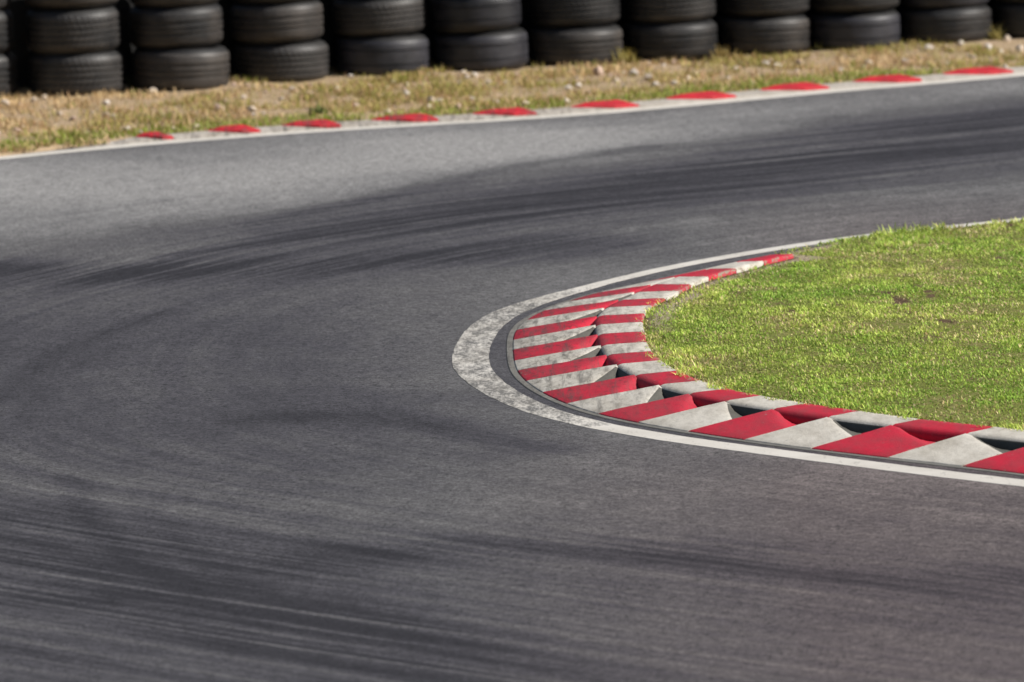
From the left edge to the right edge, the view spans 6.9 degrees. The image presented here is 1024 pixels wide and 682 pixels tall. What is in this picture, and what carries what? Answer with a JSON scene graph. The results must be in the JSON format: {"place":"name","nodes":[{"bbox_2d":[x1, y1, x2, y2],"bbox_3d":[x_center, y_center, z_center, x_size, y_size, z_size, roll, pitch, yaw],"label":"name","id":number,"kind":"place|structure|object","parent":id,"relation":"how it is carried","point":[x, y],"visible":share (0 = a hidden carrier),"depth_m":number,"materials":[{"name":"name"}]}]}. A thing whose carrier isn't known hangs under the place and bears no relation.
{"place":"outdoors","nodes":[
{"label":"outdoors","id":0,"kind":"place"},
{"bbox_2d":[0,76,1023,681],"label":"road","id":1,"kind":"structure","parent":0,"point":[254,426],"depth_m":35.99,"materials":[{"name":"grey asphalt"}]},
{"bbox_2d":[0,73,1023,158],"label":"edge line","id":2,"kind":"object","parent":1,"relation":"on","point":[492,120],"visible":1,"depth_m":50.34,"materials":[{"name":"paint"}]},
{"bbox_2d":[75,66,1023,148],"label":"track kerb","id":3,"kind":"structure","parent":1,"relation":"on","point":[586,107],"depth_m":50.65,"materials":[{"name":"grey concrete"}]},
{"bbox_2d":[506,254,1023,475],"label":"track kerb","id":4,"kind":"structure","parent":1,"relation":"on","point":[586,354],"depth_m":36.85,"materials":[{"name":"red paint"}]},
{"bbox_2d":[0,37,1023,155],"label":"verge","id":5,"kind":"structure","parent":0,"point":[1012,43],"depth_m":52.07,"materials":[{"name":"plant"}]},
{"bbox_2d":[1,99,9,106],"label":"stone","id":6,"kind":"object","parent":5,"relation":"on","point":[5,101],"visible":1,"depth_m":51.49,"materials":[{"name":"beige stone"}]},
{"bbox_2d":[0,51,17,97],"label":"tyre","id":7,"kind":"object","parent":5,"relation":"on","point":[8,72],"visible":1,"depth_m":52.13,"materials":[{"name":"rubber"}]},
{"bbox_2d":[0,9,13,53],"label":"tyre","id":8,"kind":"object","parent":7,"relation":"on","point":[6,30],"visible":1,"depth_m":52.10,"materials":[{"name":"rubber"}]},
{"bbox_2d":[0,0,11,9],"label":"tyre","id":9,"kind":"object","parent":8,"relation":"on","point":[4,4],"visible":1,"depth_m":52.10,"materials":[{"name":"rubber"}]},
{"bbox_2d":[28,49,123,96],"bbox_3d":[-2.676,-1.649,52.372,0.584,0.273,0.584,-4,6,-29],"label":"tyre","id":10,"kind":"object","parent":5,"relation":"on","point":[65,74],"visible":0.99,"depth_m":52.13,"materials":[{"name":"rubber"}]},
{"bbox_2d":[25,5,120,53],"bbox_3d":[-2.692,-1.915,52.333,0.580,0.274,0.580,2,8,26],"label":"tyre","id":11,"kind":"object","parent":10,"relation":"on","point":[82,31],"visible":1,"depth_m":52.09,"materials":[{"name":"rubber"}]},
{"bbox_2d":[24,0,117,9],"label":"tyre","id":12,"kind":"object","parent":11,"relation":"on","point":[59,4],"visible":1,"depth_m":52.07,"materials":[{"name":"rubber"}]},
{"bbox_2d":[123,72,137,88],"bbox_3d":[-2.300,-1.616,52.632,0.218,0.124,0.199,2,8,28],"label":"weed","id":13,"kind":"object","parent":5,"relation":"on","point":[131,83],"visible":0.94,"depth_m":52.62,"materials":[{"name":"green plant"}]},
{"bbox_2d":[132,44,229,90],"bbox_3d":[-2.038,-1.684,52.539,0.599,0.269,0.599,4,7,29],"label":"tyre","id":14,"kind":"object","parent":5,"relation":"on","point":[192,69],"visible":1,"depth_m":52.29,"materials":[{"name":"rubber"}]},
{"bbox_2d":[128,3,222,48],"bbox_3d":[-2.069,-1.944,52.519,0.579,0.262,0.579,5,10,45],"label":"tyre","id":15,"kind":"object","parent":14,"relation":"on","point":[179,27],"visible":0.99,"depth_m":52.28,"materials":[{"name":"rubber"}]},
{"bbox_2d":[130,0,218,7],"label":"tyre","id":16,"kind":"object","parent":15,"relation":"on","point":[164,3],"visible":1,"depth_m":52.26,"materials":[{"name":"rubber"}]},
{"bbox_2d":[215,103,224,110],"bbox_3d":[-1.747,-1.393,50.974,0.059,0.058,0.056,-4,7,-21],"label":"stone","id":17,"kind":"object","parent":5,"relation":"on","point":[217,106],"visible":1,"depth_m":50.95,"materials":[{"name":"beige stone"}]},
{"bbox_2d":[248,106,256,111],"bbox_3d":[-1.547,-1.383,50.896,0.055,0.039,0.049,-4,7,-23],"label":"stone","id":18,"kind":"object","parent":5,"relation":"on","point":[251,107],"visible":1,"depth_m":50.89,"materials":[{"name":"beige stone"}]},
{"bbox_2d":[233,39,328,81],"bbox_3d":[-1.433,-1.743,52.972,0.595,0.252,0.595,6,9,41],"label":"tyre","id":19,"kind":"object","parent":5,"relation":"on","point":[306,61],"visible":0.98,"depth_m":52.72,"materials":[{"name":"rubber"}]},
{"bbox_2d":[230,0,323,43],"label":"tyre","id":20,"kind":"object","parent":19,"relation":"on","point":[275,23],"visible":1,"depth_m":52.67,"materials":[{"name":"rubber"}]},
{"bbox_2d":[233,0,312,3],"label":"tyre","id":21,"kind":"object","parent":20,"relation":"on","point":[265,1],"visible":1,"depth_m":52.66,"materials":[{"name":"rubber"}]},
{"bbox_2d":[308,104,330,116],"bbox_3d":[-1.155,-1.375,50.628,0.188,0.086,0.159,-2,7,0],"label":"weed","id":22,"kind":"object","parent":5,"relation":"on","point":[318,109],"visible":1,"depth_m":50.60,"materials":[{"name":"green plant"}]},
{"bbox_2d":[336,32,429,75],"bbox_3d":[-0.806,-1.788,53.184,0.586,0.259,0.586,5,9,35],"label":"tyre","id":23,"kind":"object","parent":5,"relation":"on","point":[372,56],"visible":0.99,"depth_m":52.94,"materials":[{"name":"rubber"}]},
{"bbox_2d":[332,0,425,36],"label":"tyre","id":24,"kind":"object","parent":23,"relation":"on","point":[367,18],"visible":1,"depth_m":52.92,"materials":[{"name":"rubber"}]},
{"bbox_2d":[432,27,527,71],"bbox_3d":[-0.198,-1.826,53.383,0.596,0.255,0.596,-8,9,-37],"label":"tyre","id":25,"kind":"object","parent":5,"relation":"on","point":[500,50],"visible":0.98,"depth_m":53.13,"materials":[{"name":"rubber"}]},
{"bbox_2d":[430,0,520,32],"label":"tyre","id":26,"kind":"object","parent":25,"relation":"on","point":[459,16],"visible":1,"depth_m":53.09,"materials":[{"name":"rubber"}]},
{"bbox_2d":[485,79,491,84],"bbox_3d":[-0.144,-1.583,52.309,0.053,0.050,0.043,-1,7,1],"label":"stone","id":27,"kind":"object","parent":5,"relation":"on","point":[487,81],"visible":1,"depth_m":52.29,"materials":[{"name":"beige stone"}]},
{"bbox_2d":[7,0,997,88],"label":"rubber belt","id":28,"kind":"object","parent":5,"relation":"on","point":[23,52],"visible":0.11,"depth_m":53.11,"materials":[{"name":"black rubber"}]},
{"bbox_2d":[529,24,622,65],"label":"tyre","id":29,"kind":"object","parent":5,"relation":"on","point":[577,45],"visible":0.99,"depth_m":53.37,"materials":[{"name":"rubber"}]},
{"bbox_2d":[528,0,619,27],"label":"tyre","id":30,"kind":"object","parent":29,"relation":"on","point":[564,13],"visible":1,"depth_m":53.36,"materials":[{"name":"rubber"}]},
{"bbox_2d":[593,66,603,75],"bbox_3d":[0.533,-1.662,52.747,0.060,0.076,0.085,-13,-12,13],"label":"stone","id":31,"kind":"object","parent":5,"relation":"on","point":[597,70],"visible":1,"depth_m":52.72,"materials":[{"name":"beige stone"}]},
{"bbox_2d":[611,47,640,65],"bbox_3d":[0.698,-1.789,53.420,0.223,0.122,0.242,-2,7,0],"label":"weed","id":32,"kind":"object","parent":5,"relation":"on","point":[627,58],"visible":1,"depth_m":53.40,"materials":[{"name":"yellow plant"}]},
{"bbox_2d":[629,69,638,75],"bbox_3d":[0.751,-1.653,52.676,0.063,0.042,0.063,-10,-10,15],"label":"stone","id":33,"kind":"object","parent":5,"relation":"on","point":[635,72],"visible":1,"depth_m":52.65,"materials":[{"name":"beige stone"}]},
{"bbox_2d":[643,73,652,80],"bbox_3d":[0.837,-1.617,52.294,0.062,0.049,0.055,0,7,9],"label":"stone","id":34,"kind":"object","parent":5,"relation":"on","point":[648,75],"visible":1,"depth_m":52.27,"materials":[{"name":"beige stone"}]},
{"bbox_2d":[622,19,717,60],"bbox_3d":[0.997,-1.908,53.864,0.600,0.240,0.600,4,8,41],"label":"tyre","id":35,"kind":"object","parent":5,"relation":"on","point":[685,40],"visible":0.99,"depth_m":53.61,"materials":[{"name":"rubber"}]},
{"bbox_2d":[623,0,715,22],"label":"tyre","id":36,"kind":"object","parent":35,"relation":"on","point":[658,11],"visible":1,"depth_m":53.59,"materials":[{"name":"rubber"}]},
{"bbox_2d":[711,45,737,61],"bbox_3d":[1.351,-1.812,53.664,0.220,0.116,0.192,0,7,11],"label":"weed","id":37,"kind":"object","parent":5,"relation":"on","point":[726,53],"visible":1,"depth_m":53.65,"materials":[{"name":"yellow plant"}]},
{"bbox_2d":[718,13,810,54],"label":"tyre","id":38,"kind":"object","parent":5,"relation":"on","point":[763,35],"visible":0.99,"depth_m":53.87,"materials":[{"name":"rubber"}]},
{"bbox_2d":[719,0,810,16],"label":"tyre","id":39,"kind":"object","parent":38,"relation":"on","point":[758,8],"visible":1,"depth_m":53.85,"materials":[{"name":"rubber"}]},
{"bbox_2d":[809,9,900,49],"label":"tyre","id":40,"kind":"object","parent":5,"relation":"on","point":[851,30],"visible":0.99,"depth_m":54.03,"materials":[{"name":"rubber"}]},
{"bbox_2d":[810,0,899,12],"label":"tyre","id":41,"kind":"object","parent":40,"relation":"on","point":[840,6],"visible":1,"depth_m":54.02,"materials":[{"name":"rubber"}]},
{"bbox_2d":[864,60,872,65],"bbox_3d":[2.207,-1.717,52.887,0.067,0.055,0.062,11,-4,0],"label":"stone","id":42,"kind":"object","parent":5,"relation":"on","point":[866,62],"visible":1,"depth_m":52.87,"materials":[{"name":"beige stone"}]},
{"bbox_2d":[924,44,932,49],"bbox_3d":[2.632,-1.855,53.904,0.057,0.041,0.059,-5,-3,-4],"label":"stone","id":43,"kind":"object","parent":5,"relation":"on","point":[926,46],"visible":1,"depth_m":53.88,"materials":[{"name":"beige stone"}]},
{"bbox_2d":[899,5,991,42],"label":"tyre","id":44,"kind":"object","parent":5,"relation":"on","point":[956,25],"visible":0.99,"depth_m":54.22,"materials":[{"name":"rubber"}]},
{"bbox_2d":[900,0,988,8],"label":"tyre","id":45,"kind":"object","parent":44,"relation":"on","point":[930,4],"visible":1,"depth_m":54.21,"materials":[{"name":"rubber"}]},
{"bbox_2d":[984,21,1006,40],"bbox_3d":[3.055,-1.981,54.419,0.272,0.126,0.213,3,8,31],"label":"weed","id":46,"kind":"object","parent":5,"relation":"on","point":[995,35],"visible":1,"depth_m":54.38,"materials":[{"name":"yellow plant"}]},
{"bbox_2d":[993,2,1023,37],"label":"tyre","id":47,"kind":"object","parent":5,"relation":"on","point":[1011,15],"visible":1,"depth_m":54.46,"materials":[{"name":"rubber"}]},
{"bbox_2d":[1014,45,1023,52],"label":"stone","id":48,"kind":"object","parent":5,"relation":"on","point":[1019,47],"visible":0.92,"depth_m":53.74,"materials":[{"name":"beige stone"}]},
{"bbox_2d":[635,216,1023,431],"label":"lawn","id":49,"kind":"structure","parent":0,"point":[930,294],"depth_m":38.57,"materials":[{"name":"plant"}]},
{"label":"ground","id":50,"kind":"structure","parent":0,"visible":0},
{"bbox_2d":[452,218,1023,486],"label":"edge line","id":51,"kind":"object","parent":50,"relation":"on","point":[471,362],"visible":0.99,"depth_m":37.59,"materials":[{"name":"paint"}]}
]}

